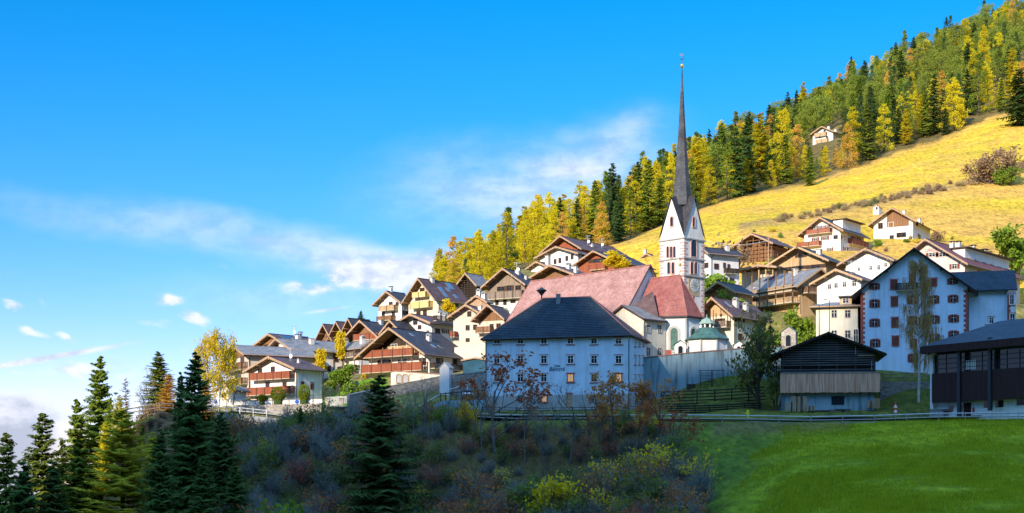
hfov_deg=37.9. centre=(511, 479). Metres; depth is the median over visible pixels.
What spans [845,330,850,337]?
window
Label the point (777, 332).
shrub
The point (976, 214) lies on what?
terrain
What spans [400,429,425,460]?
leafy bush
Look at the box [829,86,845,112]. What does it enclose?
pine tree
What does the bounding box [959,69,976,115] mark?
spruce tree
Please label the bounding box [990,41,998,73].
spruce tree
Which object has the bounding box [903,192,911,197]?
hedge bush
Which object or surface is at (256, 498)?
bare bush
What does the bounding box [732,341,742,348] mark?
grave chapel
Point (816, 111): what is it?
pine tree
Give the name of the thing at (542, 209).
larch tree
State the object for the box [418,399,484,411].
ramp wall
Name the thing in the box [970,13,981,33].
pine tree
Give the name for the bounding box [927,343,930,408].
drainpipe
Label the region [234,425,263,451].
leafy bush
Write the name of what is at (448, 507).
rust bush
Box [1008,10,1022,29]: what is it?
pine tree
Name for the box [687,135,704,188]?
larch tree
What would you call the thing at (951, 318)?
window
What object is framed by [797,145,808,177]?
larch tree
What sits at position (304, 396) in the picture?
topiary bush
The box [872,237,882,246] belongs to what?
shrub
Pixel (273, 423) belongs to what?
bare bush
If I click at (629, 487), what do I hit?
leafy bush
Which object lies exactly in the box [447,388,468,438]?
bare tree
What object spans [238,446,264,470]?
leafy bush
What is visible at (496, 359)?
window
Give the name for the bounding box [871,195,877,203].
hedge bush
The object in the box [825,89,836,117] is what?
larch tree
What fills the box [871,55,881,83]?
spruce tree
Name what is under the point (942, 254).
window
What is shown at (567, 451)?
leafy bush
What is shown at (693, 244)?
window
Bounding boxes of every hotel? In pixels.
[851,247,1016,373]
[899,238,1023,303]
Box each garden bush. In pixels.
[360,374,368,378]
[767,226,776,231]
[910,238,921,242]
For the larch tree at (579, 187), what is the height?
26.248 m
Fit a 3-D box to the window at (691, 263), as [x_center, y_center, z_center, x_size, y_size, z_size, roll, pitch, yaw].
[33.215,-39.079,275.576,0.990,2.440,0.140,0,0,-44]
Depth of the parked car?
257.09 m
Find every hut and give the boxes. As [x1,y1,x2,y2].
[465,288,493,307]
[640,249,652,258]
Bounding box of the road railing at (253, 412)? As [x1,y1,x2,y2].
[213,406,290,416]
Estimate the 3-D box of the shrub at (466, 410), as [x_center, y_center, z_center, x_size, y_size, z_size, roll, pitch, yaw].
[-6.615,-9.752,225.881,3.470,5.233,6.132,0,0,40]
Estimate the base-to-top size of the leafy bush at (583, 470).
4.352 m
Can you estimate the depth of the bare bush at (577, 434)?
216.87 m
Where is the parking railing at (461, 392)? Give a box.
[440,389,484,401]
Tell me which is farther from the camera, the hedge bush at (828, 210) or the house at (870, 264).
the hedge bush at (828, 210)
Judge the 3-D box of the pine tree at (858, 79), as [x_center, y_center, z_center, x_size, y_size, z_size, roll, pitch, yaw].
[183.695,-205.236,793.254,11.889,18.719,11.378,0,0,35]
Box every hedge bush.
[797,212,805,218]
[825,207,831,212]
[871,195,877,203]
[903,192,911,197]
[925,185,932,193]
[932,183,942,189]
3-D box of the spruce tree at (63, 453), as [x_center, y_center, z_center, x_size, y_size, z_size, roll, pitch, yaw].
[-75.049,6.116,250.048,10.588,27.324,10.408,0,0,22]
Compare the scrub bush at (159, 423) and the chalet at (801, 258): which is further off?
the chalet at (801, 258)
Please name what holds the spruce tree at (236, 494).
on the terrain at (976, 214)
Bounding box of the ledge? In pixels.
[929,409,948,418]
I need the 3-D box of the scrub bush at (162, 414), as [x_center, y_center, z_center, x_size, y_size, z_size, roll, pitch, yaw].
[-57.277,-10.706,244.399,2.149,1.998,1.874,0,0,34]
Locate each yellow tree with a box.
[313,347,327,385]
[333,330,345,368]
[439,298,457,314]
[600,250,631,268]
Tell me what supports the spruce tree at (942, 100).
on the terrain at (976, 214)
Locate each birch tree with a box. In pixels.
[192,323,243,410]
[895,257,943,402]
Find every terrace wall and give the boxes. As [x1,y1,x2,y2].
[326,396,346,405]
[454,345,484,364]
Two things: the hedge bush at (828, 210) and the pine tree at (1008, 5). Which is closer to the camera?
the hedge bush at (828, 210)
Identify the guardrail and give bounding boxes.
[474,413,638,420]
[652,412,1023,422]
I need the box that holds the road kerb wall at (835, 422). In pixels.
[747,421,870,422]
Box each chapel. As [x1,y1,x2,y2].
[673,340,686,353]
[684,314,728,351]
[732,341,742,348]
[780,326,798,348]
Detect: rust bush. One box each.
[219,494,273,512]
[224,409,255,442]
[225,441,251,468]
[226,415,255,437]
[284,453,328,489]
[289,421,317,453]
[302,485,339,512]
[319,501,363,512]
[323,436,354,475]
[353,399,371,422]
[356,440,377,467]
[409,463,426,480]
[416,437,436,453]
[420,493,473,512]
[422,398,449,427]
[422,460,448,489]
[435,494,467,512]
[448,464,505,510]
[450,494,491,512]
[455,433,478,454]
[473,486,522,512]
[478,470,500,494]
[483,420,503,442]
[504,436,523,457]
[510,417,530,438]
[519,437,539,456]
[546,493,583,511]
[568,458,618,502]
[572,441,589,463]
[575,488,617,512]
[577,431,596,452]
[579,409,609,426]
[592,440,618,456]
[597,427,615,442]
[612,503,650,512]
[617,457,647,492]
[623,419,637,433]
[623,502,653,512]
[635,451,679,487]
[637,481,691,511]
[651,474,686,501]
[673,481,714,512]
[673,491,706,512]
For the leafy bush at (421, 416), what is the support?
on the terrain at (976, 214)
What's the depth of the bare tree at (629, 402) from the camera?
212.56 m
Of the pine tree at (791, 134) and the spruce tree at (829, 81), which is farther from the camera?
the spruce tree at (829, 81)
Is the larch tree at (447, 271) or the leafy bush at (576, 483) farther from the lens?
the larch tree at (447, 271)
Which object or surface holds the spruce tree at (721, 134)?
on the terrain at (976, 214)
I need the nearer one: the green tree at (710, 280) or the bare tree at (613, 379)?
the bare tree at (613, 379)
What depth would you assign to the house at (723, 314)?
279.06 m
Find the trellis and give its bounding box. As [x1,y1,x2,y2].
[699,370,724,389]
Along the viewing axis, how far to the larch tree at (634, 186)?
488.43 m
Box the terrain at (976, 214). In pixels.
[100,28,1023,512]
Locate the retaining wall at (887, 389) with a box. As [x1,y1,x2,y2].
[879,382,929,400]
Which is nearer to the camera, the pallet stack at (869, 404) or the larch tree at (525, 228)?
the pallet stack at (869, 404)
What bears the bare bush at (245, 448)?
on the terrain at (976, 214)
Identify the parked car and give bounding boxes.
[462,390,472,398]
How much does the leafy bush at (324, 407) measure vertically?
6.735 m
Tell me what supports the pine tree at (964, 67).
on the terrain at (976, 214)
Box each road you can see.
[202,412,295,416]
[479,414,981,420]
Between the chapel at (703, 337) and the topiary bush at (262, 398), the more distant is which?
the topiary bush at (262, 398)
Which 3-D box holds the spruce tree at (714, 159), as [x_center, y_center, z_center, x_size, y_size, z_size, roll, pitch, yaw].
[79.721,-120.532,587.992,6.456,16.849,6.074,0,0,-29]
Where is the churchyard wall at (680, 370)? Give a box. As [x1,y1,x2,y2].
[644,345,783,400]
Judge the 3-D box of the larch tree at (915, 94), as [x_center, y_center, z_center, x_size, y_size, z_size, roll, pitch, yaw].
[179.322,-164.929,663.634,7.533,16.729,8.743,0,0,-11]
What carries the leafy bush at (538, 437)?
on the terrain at (976, 214)
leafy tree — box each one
[724,306,780,409]
[765,345,787,409]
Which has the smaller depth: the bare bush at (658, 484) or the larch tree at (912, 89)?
the bare bush at (658, 484)
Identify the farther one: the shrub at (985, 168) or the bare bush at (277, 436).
the shrub at (985, 168)
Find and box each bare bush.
[204,407,232,431]
[237,437,259,456]
[237,437,261,459]
[240,454,265,480]
[244,411,269,440]
[244,482,267,502]
[245,494,271,512]
[248,482,289,512]
[249,492,283,509]
[251,424,269,444]
[263,469,299,503]
[265,415,283,434]
[265,420,294,449]
[265,431,286,464]
[273,436,293,462]
[276,422,305,455]
[278,401,294,419]
[280,445,309,478]
[297,499,317,512]
[305,428,334,458]
[306,423,333,447]
[307,497,330,512]
[308,467,340,498]
[315,437,344,468]
[322,480,345,511]
[326,408,361,446]
[343,401,362,418]
[346,398,372,420]
[346,402,366,423]
[346,432,368,469]
[401,475,417,492]
[412,420,428,439]
[425,420,444,440]
[439,477,468,512]
[442,406,458,432]
[444,445,459,461]
[475,449,485,462]
[476,456,501,479]
[480,484,504,512]
[502,415,515,432]
[502,478,527,499]
[512,465,525,476]
[540,439,553,455]
[541,506,562,512]
[557,432,569,447]
[574,427,585,441]
[582,496,606,512]
[587,456,602,475]
[617,434,638,455]
[636,438,645,448]
[640,469,674,502]
[649,423,683,452]
[661,445,696,483]
[669,456,720,503]
[672,495,711,512]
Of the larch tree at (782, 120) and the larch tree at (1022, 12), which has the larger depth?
the larch tree at (1022, 12)
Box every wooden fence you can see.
[126,403,212,418]
[482,406,658,412]
[661,386,764,408]
[665,402,761,412]
[882,372,927,381]
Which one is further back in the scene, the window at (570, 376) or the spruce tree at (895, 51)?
the spruce tree at (895, 51)
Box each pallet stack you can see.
[806,406,814,411]
[867,401,875,407]
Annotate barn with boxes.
[456,272,488,297]
[731,233,792,262]
[770,331,886,410]
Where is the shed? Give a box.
[873,204,882,214]
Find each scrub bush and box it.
[135,411,147,420]
[135,416,145,431]
[143,401,163,414]
[143,412,157,428]
[144,414,155,428]
[154,419,163,428]
[156,410,167,417]
[157,423,168,432]
[164,420,176,433]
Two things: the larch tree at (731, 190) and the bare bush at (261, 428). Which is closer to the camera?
the bare bush at (261, 428)
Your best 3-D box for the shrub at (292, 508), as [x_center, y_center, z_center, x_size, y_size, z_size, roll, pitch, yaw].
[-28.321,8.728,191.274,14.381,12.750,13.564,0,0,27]
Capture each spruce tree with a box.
[0,430,21,512]
[0,459,43,512]
[7,413,60,512]
[35,436,76,512]
[37,460,72,512]
[47,439,105,512]
[58,399,101,501]
[67,355,118,500]
[94,397,113,466]
[131,351,176,412]
[136,428,183,512]
[137,425,147,450]
[143,352,222,512]
[162,372,191,491]
[186,456,219,512]
[190,412,254,512]
[219,462,253,512]
[294,406,304,441]
[322,375,443,512]
[357,310,364,318]
[463,259,469,272]
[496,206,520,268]
[551,198,565,236]
[569,198,587,239]
[584,180,603,242]
[590,204,600,241]
[600,170,607,190]
[600,182,613,239]
[603,163,625,237]
[608,191,627,239]
[608,201,620,240]
[610,196,630,241]
[613,178,622,220]
[621,179,637,222]
[621,186,639,237]
[628,190,642,232]
[632,172,643,224]
[633,161,645,225]
[635,159,661,231]
[639,151,644,177]
[642,175,649,218]
[652,160,667,209]
[652,177,667,225]
[657,149,663,161]
[660,150,673,204]
[686,135,693,178]
[688,158,699,200]
[690,176,699,205]
[706,129,712,155]
[706,173,717,199]
[709,152,718,185]
[716,136,726,179]
[717,124,738,186]
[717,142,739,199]
[719,122,726,143]
[724,128,751,196]
[732,111,739,127]
[734,114,761,191]
[744,111,753,129]
[757,136,772,179]
[762,148,775,183]
[763,105,771,134]
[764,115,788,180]
[768,117,779,162]
[775,131,790,171]
[776,134,795,183]
[784,92,792,126]
[790,90,800,108]
[791,99,798,135]
[794,99,805,136]
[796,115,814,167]
[801,146,818,185]
[811,87,821,128]
[813,157,820,174]
[818,147,826,171]
[827,76,834,108]
[834,93,839,117]
[836,106,848,144]
[838,108,849,151]
[844,105,859,151]
[846,56,852,81]
[846,60,859,97]
[848,93,857,119]
[853,111,865,157]
[854,95,867,147]
[855,81,863,104]
[856,92,863,124]
[857,102,879,160]
[860,60,869,86]
[860,68,865,82]
[860,97,881,154]
[863,85,879,130]
[867,64,877,96]
[870,98,880,136]
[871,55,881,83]
[879,84,894,132]
[880,95,893,139]
[881,85,896,129]
[886,57,896,86]
[886,107,894,142]
[888,65,897,105]
[892,46,898,76]
[892,107,905,143]
[894,78,904,119]
[894,88,902,125]
[895,84,915,138]
[896,50,907,79]
[901,30,907,58]
[904,77,915,115]
[907,39,916,75]
[916,90,933,137]
[926,74,943,133]
[933,27,940,50]
[936,38,946,69]
[937,89,952,129]
[939,107,951,134]
[942,17,949,30]
[945,73,957,114]
[948,15,954,46]
[952,73,962,109]
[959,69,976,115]
[961,42,972,87]
[968,52,993,115]
[969,23,978,49]
[969,57,979,103]
[972,83,981,108]
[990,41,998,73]
[992,44,1005,84]
[995,78,1006,111]
[997,69,1023,125]
[1001,22,1008,60]
[1003,47,1011,87]
[1013,32,1023,59]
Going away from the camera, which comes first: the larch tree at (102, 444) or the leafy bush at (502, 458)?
the leafy bush at (502, 458)
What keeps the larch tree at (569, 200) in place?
on the terrain at (976, 214)
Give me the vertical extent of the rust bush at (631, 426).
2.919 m
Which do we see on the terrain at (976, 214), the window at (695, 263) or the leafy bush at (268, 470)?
the leafy bush at (268, 470)
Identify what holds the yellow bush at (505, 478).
on the terrain at (976, 214)
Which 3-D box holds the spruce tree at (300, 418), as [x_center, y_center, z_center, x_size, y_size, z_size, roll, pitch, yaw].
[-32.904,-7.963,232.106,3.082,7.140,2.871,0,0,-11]
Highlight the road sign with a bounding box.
[893,402,897,420]
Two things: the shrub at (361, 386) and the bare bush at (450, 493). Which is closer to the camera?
the bare bush at (450, 493)
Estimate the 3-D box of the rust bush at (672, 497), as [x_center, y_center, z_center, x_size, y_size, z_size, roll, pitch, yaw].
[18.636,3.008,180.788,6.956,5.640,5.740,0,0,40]
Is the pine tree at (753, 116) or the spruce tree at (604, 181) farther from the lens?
the pine tree at (753, 116)
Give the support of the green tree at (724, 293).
on the terrain at (976, 214)
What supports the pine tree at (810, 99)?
on the terrain at (976, 214)
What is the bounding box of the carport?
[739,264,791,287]
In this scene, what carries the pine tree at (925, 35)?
on the terrain at (976, 214)
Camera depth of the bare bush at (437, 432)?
221.69 m
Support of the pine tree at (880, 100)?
on the terrain at (976, 214)
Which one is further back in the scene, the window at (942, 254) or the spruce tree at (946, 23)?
the spruce tree at (946, 23)
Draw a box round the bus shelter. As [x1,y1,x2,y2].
[329,406,346,415]
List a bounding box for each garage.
[212,383,250,406]
[461,357,484,372]
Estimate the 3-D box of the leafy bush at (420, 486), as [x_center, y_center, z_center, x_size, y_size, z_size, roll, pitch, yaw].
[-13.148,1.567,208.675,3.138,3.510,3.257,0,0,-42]
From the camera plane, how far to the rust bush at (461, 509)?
196.30 m
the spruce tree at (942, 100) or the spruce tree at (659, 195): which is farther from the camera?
the spruce tree at (942, 100)
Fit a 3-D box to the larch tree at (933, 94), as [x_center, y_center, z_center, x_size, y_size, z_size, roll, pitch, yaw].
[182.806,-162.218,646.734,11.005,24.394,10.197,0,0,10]
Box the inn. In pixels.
[480,287,650,410]
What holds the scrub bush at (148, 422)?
on the terrain at (976, 214)
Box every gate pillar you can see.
[324,398,330,409]
[338,398,343,405]
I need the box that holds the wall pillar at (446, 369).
[438,362,453,395]
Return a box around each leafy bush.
[189,498,231,512]
[200,427,213,454]
[205,415,232,441]
[219,409,247,433]
[227,433,245,452]
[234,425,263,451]
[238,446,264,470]
[238,477,258,496]
[244,438,285,472]
[247,471,275,495]
[256,462,285,483]
[263,418,290,439]
[272,493,297,510]
[286,403,317,424]
[291,410,333,442]
[307,399,344,426]
[312,406,348,439]
[319,458,353,489]
[329,435,351,458]
[339,487,374,512]
[342,415,366,444]
[343,477,364,496]
[375,485,409,509]
[383,493,429,512]
[385,405,411,428]
[390,423,410,447]
[397,409,425,432]
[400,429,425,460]
[402,404,419,426]
[403,503,444,512]
[411,480,427,497]
[414,400,437,426]
[416,441,447,472]
[423,485,447,508]
[426,438,445,458]
[435,465,461,486]
[455,417,472,432]
[456,470,470,484]
[462,496,485,512]
[468,426,486,446]
[487,434,510,451]
[490,444,514,466]
[496,487,525,512]
[500,475,545,512]
[525,503,544,512]
[529,472,540,486]
[530,427,550,444]
[533,493,571,512]
[553,490,591,512]
[554,471,580,485]
[556,464,572,475]
[558,442,574,457]
[562,463,588,483]
[566,417,582,430]
[566,468,597,495]
[569,481,587,505]
[580,445,608,463]
[597,466,650,508]
[607,492,640,512]
[608,414,627,435]
[612,454,642,487]
[617,408,633,424]
[634,471,672,510]
[646,423,654,435]
[650,422,662,436]
[653,499,694,512]
[656,429,691,452]
[662,445,688,473]
[674,443,697,462]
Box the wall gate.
[686,384,695,389]
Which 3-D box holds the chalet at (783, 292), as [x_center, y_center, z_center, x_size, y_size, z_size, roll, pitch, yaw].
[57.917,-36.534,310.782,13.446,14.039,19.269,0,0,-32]
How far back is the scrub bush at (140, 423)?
245.60 m
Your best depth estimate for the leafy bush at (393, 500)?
203.85 m
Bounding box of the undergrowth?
[191,421,711,512]
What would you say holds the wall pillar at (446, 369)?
on the terrain at (976, 214)
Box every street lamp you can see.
[818,304,819,334]
[823,299,829,330]
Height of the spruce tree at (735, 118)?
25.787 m
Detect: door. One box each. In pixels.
[565,393,571,406]
[686,384,695,389]
[964,403,970,415]
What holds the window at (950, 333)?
in the hotel at (966, 301)
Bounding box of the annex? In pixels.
[525,255,550,271]
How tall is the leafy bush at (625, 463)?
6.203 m
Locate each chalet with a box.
[242,347,327,399]
[253,325,308,345]
[268,338,342,378]
[346,319,385,341]
[354,327,462,377]
[371,286,408,322]
[378,320,414,335]
[398,310,452,340]
[401,277,468,319]
[480,262,530,313]
[528,262,583,279]
[539,235,630,257]
[571,250,655,272]
[704,281,759,302]
[746,267,826,317]
[766,246,844,272]
[797,216,870,250]
[810,126,840,144]
[867,207,932,238]
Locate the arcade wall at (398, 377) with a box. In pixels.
[391,371,439,384]
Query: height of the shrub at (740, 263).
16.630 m
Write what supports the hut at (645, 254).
on the terrain at (976, 214)
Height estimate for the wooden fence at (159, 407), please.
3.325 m
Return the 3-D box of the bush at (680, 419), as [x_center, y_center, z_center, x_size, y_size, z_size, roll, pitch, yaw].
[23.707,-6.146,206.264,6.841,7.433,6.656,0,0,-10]
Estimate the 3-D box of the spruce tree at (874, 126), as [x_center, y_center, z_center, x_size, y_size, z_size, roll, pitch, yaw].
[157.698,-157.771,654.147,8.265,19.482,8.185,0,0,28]
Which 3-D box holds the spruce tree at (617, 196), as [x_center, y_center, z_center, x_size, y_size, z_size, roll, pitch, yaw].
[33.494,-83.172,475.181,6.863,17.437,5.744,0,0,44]
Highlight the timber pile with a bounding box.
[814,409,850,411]
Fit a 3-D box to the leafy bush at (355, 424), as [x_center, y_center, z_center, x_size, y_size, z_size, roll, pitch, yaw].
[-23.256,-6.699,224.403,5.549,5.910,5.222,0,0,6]
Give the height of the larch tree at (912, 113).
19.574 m
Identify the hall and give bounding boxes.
[920,319,1023,418]
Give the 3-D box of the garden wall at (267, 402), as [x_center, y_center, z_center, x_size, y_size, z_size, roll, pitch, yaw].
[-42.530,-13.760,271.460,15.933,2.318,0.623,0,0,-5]
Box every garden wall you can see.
[233,404,321,413]
[234,398,321,404]
[347,371,484,412]
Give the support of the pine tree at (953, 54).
on the terrain at (976, 214)
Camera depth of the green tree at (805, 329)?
267.56 m
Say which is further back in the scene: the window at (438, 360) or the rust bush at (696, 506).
the window at (438, 360)
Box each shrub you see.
[258,498,304,512]
[276,417,299,433]
[341,377,360,395]
[350,380,367,392]
[427,402,458,429]
[454,401,480,425]
[499,480,536,512]
[521,470,586,512]
[631,412,661,430]
[705,232,754,267]
[717,235,756,267]
[760,324,779,340]
[773,322,783,342]
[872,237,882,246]
[929,226,947,241]
[960,144,1022,184]
[989,165,1023,185]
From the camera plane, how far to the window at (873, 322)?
259.70 m
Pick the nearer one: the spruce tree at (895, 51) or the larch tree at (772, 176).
the larch tree at (772, 176)
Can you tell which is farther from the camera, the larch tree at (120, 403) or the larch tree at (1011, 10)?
the larch tree at (1011, 10)
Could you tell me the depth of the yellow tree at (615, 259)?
360.05 m
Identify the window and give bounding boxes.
[377,360,390,363]
[397,359,407,362]
[436,358,442,362]
[442,329,448,333]
[492,340,500,344]
[494,354,500,363]
[497,286,504,290]
[504,285,513,290]
[515,285,520,289]
[516,339,524,344]
[516,354,523,363]
[516,373,524,382]
[539,339,547,344]
[539,354,547,363]
[539,373,547,382]
[541,394,547,402]
[566,338,574,344]
[566,354,574,364]
[566,373,574,382]
[589,258,605,262]
[589,337,598,344]
[589,354,598,364]
[589,373,598,382]
[614,337,622,344]
[614,354,622,364]
[616,373,621,382]
[634,355,636,365]
[634,374,636,383]
[638,355,640,364]
[646,325,649,332]
[646,348,649,355]
[657,325,661,332]
[657,348,661,355]
[666,246,668,257]
[667,262,670,274]
[668,326,679,352]
[669,216,673,226]
[670,246,672,257]
[671,261,674,274]
[673,246,675,257]
[690,240,696,257]
[690,261,693,274]
[690,327,696,335]
[692,216,695,227]
[694,261,697,274]
[714,318,724,325]
[735,318,744,322]
[791,265,808,269]
[795,253,806,257]
[806,264,825,268]
[821,236,828,239]
[831,310,836,317]
[831,396,844,404]
[845,310,850,317]
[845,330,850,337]
[852,280,856,286]
[853,329,857,341]
[869,283,879,289]
[869,299,879,307]
[869,318,879,326]
[870,338,879,346]
[878,223,882,228]
[890,278,897,289]
[890,296,897,306]
[891,316,898,327]
[891,335,899,345]
[896,232,905,237]
[907,295,915,303]
[908,353,917,361]
[926,252,938,256]
[929,277,937,286]
[929,295,938,303]
[932,315,939,323]
[936,252,948,256]
[947,277,957,283]
[948,294,957,302]
[948,314,958,321]
[948,330,958,337]
[949,263,959,268]
[988,316,994,322]
[995,400,1003,406]
[1008,293,1015,305]
[1009,312,1015,319]
[1017,399,1023,404]
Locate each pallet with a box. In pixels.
[796,397,802,411]
[800,397,806,411]
[873,398,879,407]
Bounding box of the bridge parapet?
[212,413,278,422]
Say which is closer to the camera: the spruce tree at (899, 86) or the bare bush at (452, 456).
the bare bush at (452, 456)
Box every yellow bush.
[255,435,271,450]
[298,495,325,511]
[405,486,430,510]
[493,466,514,485]
[584,456,621,494]
[585,482,627,512]
[619,446,651,476]
[637,438,694,463]
[637,450,661,470]
[640,442,685,480]
[675,447,721,486]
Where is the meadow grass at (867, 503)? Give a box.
[686,418,1023,512]
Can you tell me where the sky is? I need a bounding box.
[0,0,1023,494]
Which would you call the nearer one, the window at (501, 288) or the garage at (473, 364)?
the garage at (473, 364)
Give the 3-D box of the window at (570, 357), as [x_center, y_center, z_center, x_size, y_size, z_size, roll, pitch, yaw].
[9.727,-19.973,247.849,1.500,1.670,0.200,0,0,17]
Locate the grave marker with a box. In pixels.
[665,350,671,354]
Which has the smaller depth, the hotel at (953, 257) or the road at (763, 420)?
the road at (763, 420)
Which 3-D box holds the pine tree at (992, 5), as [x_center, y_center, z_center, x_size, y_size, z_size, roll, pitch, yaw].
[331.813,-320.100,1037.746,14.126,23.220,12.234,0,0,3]
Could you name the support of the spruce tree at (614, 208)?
on the terrain at (976, 214)
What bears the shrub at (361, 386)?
on the terrain at (976, 214)
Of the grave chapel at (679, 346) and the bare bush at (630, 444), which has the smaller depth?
the bare bush at (630, 444)
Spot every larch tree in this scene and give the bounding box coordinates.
[69,409,161,512]
[90,422,110,490]
[105,395,133,448]
[119,378,134,427]
[132,438,144,466]
[138,435,166,497]
[154,373,177,412]
[202,386,220,418]
[428,260,437,278]
[431,248,447,280]
[435,263,446,281]
[436,253,451,280]
[445,235,462,275]
[445,258,459,281]
[448,261,458,282]
[451,240,467,273]
[453,262,460,278]
[457,237,473,276]
[460,238,477,272]
[464,260,472,272]
[467,231,489,272]
[467,235,493,279]
[474,250,490,279]
[476,243,495,280]
[483,230,497,276]
[484,233,490,254]
[488,225,505,274]
[489,232,507,273]
[491,211,520,271]
[492,237,505,273]
[504,223,519,266]
[514,215,522,252]
[515,221,533,263]
[516,206,528,231]
[516,209,539,262]
[516,221,532,262]
[521,200,543,251]
[526,195,549,254]
[527,243,536,266]
[529,193,547,237]
[533,212,551,253]
[535,202,545,246]
[537,213,550,253]
[537,225,552,260]
[544,191,555,208]
[548,210,559,241]
[551,200,568,228]
[553,212,569,237]
[559,194,570,214]
[564,198,574,226]
[564,219,574,236]
[568,218,581,239]
[569,185,593,241]
[569,198,588,236]
[569,207,582,238]
[570,180,585,211]
[575,206,589,240]
[587,179,606,232]
[590,201,612,244]
[593,192,606,232]
[595,209,612,243]
[618,186,628,234]
[622,180,644,233]
[641,156,651,176]
[646,160,666,219]
[662,152,675,210]
[671,143,676,152]
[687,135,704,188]
[687,150,694,191]
[688,137,708,201]
[692,141,715,196]
[698,164,718,204]
[715,119,725,136]
[717,154,735,192]
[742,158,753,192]
[750,112,772,181]
[764,114,773,138]
[765,160,776,187]
[768,109,796,181]
[783,108,792,143]
[787,124,808,173]
[790,144,800,176]
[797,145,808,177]
[800,81,808,96]
[818,145,831,172]
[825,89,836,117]
[832,148,837,165]
[835,123,859,167]
[837,150,842,166]
[841,106,865,161]
[843,64,848,82]
[868,56,875,78]
[873,104,894,150]
[883,60,897,89]
[893,91,913,136]
[898,109,912,144]
[901,91,915,129]
[905,47,914,76]
[908,86,915,110]
[909,72,916,89]
[909,90,920,122]
[913,94,926,132]
[915,43,921,73]
[919,39,929,73]
[925,78,942,123]
[936,70,950,111]
[936,77,969,130]
[948,94,959,124]
[956,96,967,125]
[958,30,976,54]
[959,18,968,40]
[959,35,975,71]
[963,53,986,104]
[976,24,991,65]
[976,67,997,111]
[979,38,991,65]
[979,61,993,96]
[988,11,998,40]
[990,33,1007,69]
[994,77,1007,103]
[1000,4,1008,20]
[1004,47,1016,91]
[1007,60,1023,103]
[1007,62,1022,100]
[1008,0,1016,30]
[1016,10,1023,40]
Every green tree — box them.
[324,362,360,395]
[704,272,736,303]
[716,288,753,305]
[780,305,815,343]
[986,223,1023,274]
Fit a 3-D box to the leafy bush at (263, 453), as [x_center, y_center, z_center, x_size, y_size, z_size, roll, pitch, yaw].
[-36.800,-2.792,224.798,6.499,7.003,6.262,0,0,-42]
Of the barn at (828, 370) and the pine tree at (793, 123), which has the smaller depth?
the barn at (828, 370)
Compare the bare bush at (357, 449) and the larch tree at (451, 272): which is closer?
the bare bush at (357, 449)
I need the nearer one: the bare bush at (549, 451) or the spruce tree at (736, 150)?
the bare bush at (549, 451)
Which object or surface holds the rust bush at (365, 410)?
on the terrain at (976, 214)
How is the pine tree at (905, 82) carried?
on the terrain at (976, 214)
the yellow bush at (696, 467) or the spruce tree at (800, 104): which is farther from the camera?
the spruce tree at (800, 104)
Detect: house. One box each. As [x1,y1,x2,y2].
[222,345,316,396]
[315,324,336,341]
[326,321,344,340]
[337,335,372,374]
[339,318,369,334]
[447,304,482,346]
[470,304,509,345]
[533,246,587,269]
[704,245,743,284]
[704,297,772,348]
[809,261,871,304]
[809,295,860,342]
[836,248,896,278]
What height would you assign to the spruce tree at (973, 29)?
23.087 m
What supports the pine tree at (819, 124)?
on the terrain at (976, 214)
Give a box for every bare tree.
[135,367,161,408]
[338,395,360,429]
[383,396,402,428]
[400,381,419,432]
[409,372,439,431]
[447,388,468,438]
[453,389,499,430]
[456,350,557,454]
[474,372,510,454]
[516,376,550,463]
[524,378,583,463]
[527,399,559,475]
[574,389,601,447]
[582,370,634,451]
[587,380,627,459]
[618,382,661,449]
[632,378,684,441]
[634,399,667,452]
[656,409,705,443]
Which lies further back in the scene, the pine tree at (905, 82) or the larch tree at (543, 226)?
the pine tree at (905, 82)
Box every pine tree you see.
[705,144,723,183]
[736,111,756,126]
[769,100,784,108]
[785,129,795,155]
[789,118,799,135]
[793,100,816,137]
[793,113,814,135]
[806,94,825,128]
[808,96,829,125]
[812,89,829,104]
[813,96,836,125]
[816,120,825,128]
[822,83,847,123]
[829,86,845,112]
[832,78,847,95]
[835,89,848,106]
[837,103,849,116]
[843,71,859,90]
[844,98,856,113]
[846,75,867,95]
[861,96,881,123]
[862,82,881,108]
[862,91,880,114]
[869,81,885,98]
[874,69,886,84]
[876,90,895,116]
[881,50,893,67]
[892,54,910,75]
[893,77,912,101]
[896,79,916,105]
[897,60,919,81]
[898,41,910,54]
[903,48,918,71]
[913,31,932,45]
[914,41,936,67]
[915,32,928,52]
[916,59,938,83]
[916,70,938,94]
[916,74,932,98]
[916,82,931,107]
[917,38,931,56]
[920,47,935,69]
[920,49,942,72]
[930,51,951,77]
[933,34,949,51]
[938,48,949,67]
[939,67,963,104]
[943,47,963,78]
[944,22,965,45]
[944,36,960,56]
[946,44,963,65]
[947,54,963,77]
[952,41,974,54]
[957,64,974,93]
[966,15,981,25]
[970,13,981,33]
[971,18,988,32]
[971,30,990,50]
[971,39,978,50]
[977,5,993,25]
[977,17,992,31]
[978,28,997,52]
[979,3,996,17]
[986,65,995,82]
[987,41,1002,56]
[987,48,1007,79]
[989,18,1003,34]
[992,13,1014,38]
[996,26,1011,42]
[998,50,1020,72]
[999,2,1018,16]
[1002,25,1023,54]
[1002,39,1019,62]
[1008,0,1023,14]
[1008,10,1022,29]
[1016,18,1023,39]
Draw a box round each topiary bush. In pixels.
[256,394,268,403]
[270,387,285,403]
[298,384,309,403]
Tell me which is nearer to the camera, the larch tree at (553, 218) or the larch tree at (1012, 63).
the larch tree at (553, 218)
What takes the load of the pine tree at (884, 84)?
on the terrain at (976, 214)
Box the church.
[506,53,705,356]
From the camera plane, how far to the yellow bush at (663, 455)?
195.30 m
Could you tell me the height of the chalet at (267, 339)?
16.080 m

